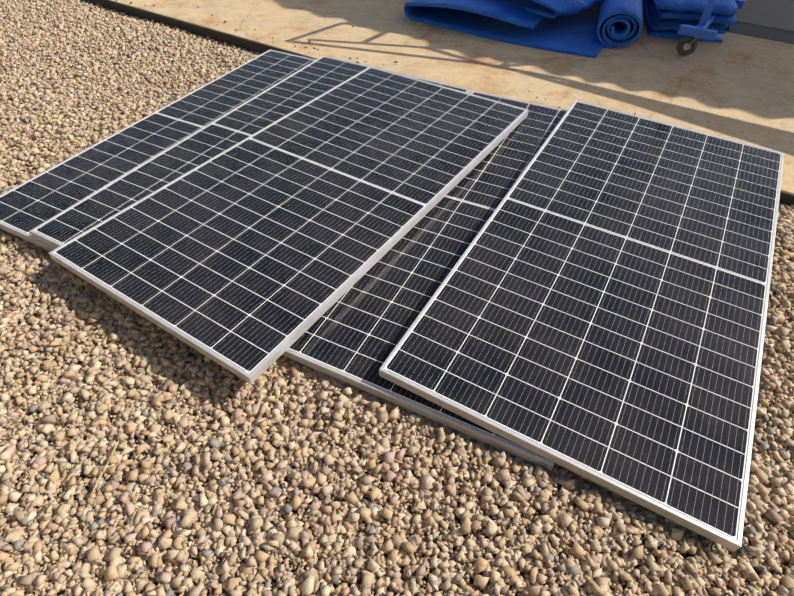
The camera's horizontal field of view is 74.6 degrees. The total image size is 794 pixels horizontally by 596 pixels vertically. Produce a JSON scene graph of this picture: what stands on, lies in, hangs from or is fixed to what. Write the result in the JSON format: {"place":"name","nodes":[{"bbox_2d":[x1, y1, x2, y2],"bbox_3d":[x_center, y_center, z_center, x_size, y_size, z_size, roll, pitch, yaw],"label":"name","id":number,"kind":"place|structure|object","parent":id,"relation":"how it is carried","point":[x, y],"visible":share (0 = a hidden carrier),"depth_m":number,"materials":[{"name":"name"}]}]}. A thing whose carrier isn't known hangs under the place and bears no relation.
{"place":"outdoors","nodes":[
{"label":"outdoors","id":0,"kind":"place"},
{"bbox_2d":[0,0,793,595],"bbox_3d":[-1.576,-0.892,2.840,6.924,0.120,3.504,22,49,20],"label":"gravel","id":1,"kind":"structure","parent":0,"point":[84,74],"depth_m":1.48,"materials":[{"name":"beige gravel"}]},
{"bbox_2d":[0,49,314,251],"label":"solar panel","id":2,"kind":"object","parent":1,"relation":"on","point":[26,207],"visible":0.33,"depth_m":2.66,"materials":[{"name":"glass"}]},
{"bbox_2d":[30,55,470,247],"bbox_3d":[-0.529,-0.733,2.592,1.038,0.035,2.094,22,49,20],"label":"solar panel","id":3,"kind":"object","parent":2,"relation":"on","point":[286,96],"visible":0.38,"depth_m":2.59,"materials":[{"name":"glass"}]},
{"bbox_2d":[49,66,528,383],"bbox_3d":[-0.303,-0.577,2.389,1.038,0.035,2.094,25,51,22],"label":"solar panel","id":4,"kind":"object","parent":3,"relation":"on","point":[251,259],"visible":1,"depth_m":2.13,"materials":[{"name":"glass"}]},
{"bbox_2d":[53,73,719,581],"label":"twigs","id":5,"kind":"object","parent":1,"relation":"on","point":[353,441],"visible":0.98,"depth_m":1.47,"materials":[{"name":"beige wood"}]},
{"bbox_2d":[282,90,567,470],"bbox_3d":[0.440,-0.366,2.271,1.038,0.035,2.094,20,49,18],"label":"solar panel","id":6,"kind":"object","parent":1,"relation":"on","point":[353,335],"visible":0.38,"depth_m":1.93,"materials":[{"name":"glass"}]},
{"bbox_2d":[379,100,783,550],"bbox_3d":[0.913,-0.229,2.089,1.038,0.035,2.094,23,51,19],"label":"solar panel","id":7,"kind":"object","parent":6,"relation":"on","point":[595,309],"visible":1,"depth_m":1.78,"materials":[{"name":"glass"}]},
{"bbox_2d":[110,0,793,193],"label":"concrete slab","id":8,"kind":"structure","parent":1,"relation":"on","point":[736,87],"depth_m":3.46,"materials":[{"name":"beige concrete"}]},
{"bbox_2d":[85,0,793,205],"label":"slab edging","id":9,"kind":"object","parent":8,"relation":"attached to","point":[785,197],"depth_m":3.93,"materials":[{"name":"grey"}]},
{"bbox_2d":[404,0,603,57],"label":"folded blue mat","id":10,"kind":"object","parent":8,"relation":"on","point":[515,22],"visible":0.73,"depth_m":3.81,"materials":[{"name":"blue fabric"}]},
{"bbox_2d":[521,0,603,18],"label":"tarp","id":11,"kind":"object","parent":10,"relation":"on","point":[552,9],"visible":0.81,"depth_m":3.66,"materials":[{"name":"blue fabric"}]},
{"bbox_2d":[596,0,642,48],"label":"rolled blue mat","id":12,"kind":"object","parent":10,"relation":"on","point":[620,23],"visible":0.96,"depth_m":3.57,"materials":[{"name":"blue fabric"}]},
{"bbox_2d":[643,0,737,42],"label":"blue mat pile","id":13,"kind":"object","parent":8,"relation":"on","point":[665,18],"visible":0.77,"depth_m":3.66,"materials":[{"name":"blue fabric"}]},
{"bbox_2d":[676,0,745,55],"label":"blue scaffold trolley","id":14,"kind":"object","parent":8,"relation":"on","point":[686,45],"visible":0.67,"depth_m":3.42,"materials":[{"name":"blue metal"}]},
{"bbox_2d":[727,22,793,43],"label":"slab joint","id":15,"kind":"object","parent":8,"relation":"on","point":[767,33],"depth_m":3.90,"materials":[{"name":"grey concrete"}]},
{"bbox_2d":[735,0,793,31],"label":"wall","id":16,"kind":"structure","parent":1,"relation":"on","point":[777,14],"depth_m":4.18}
]}

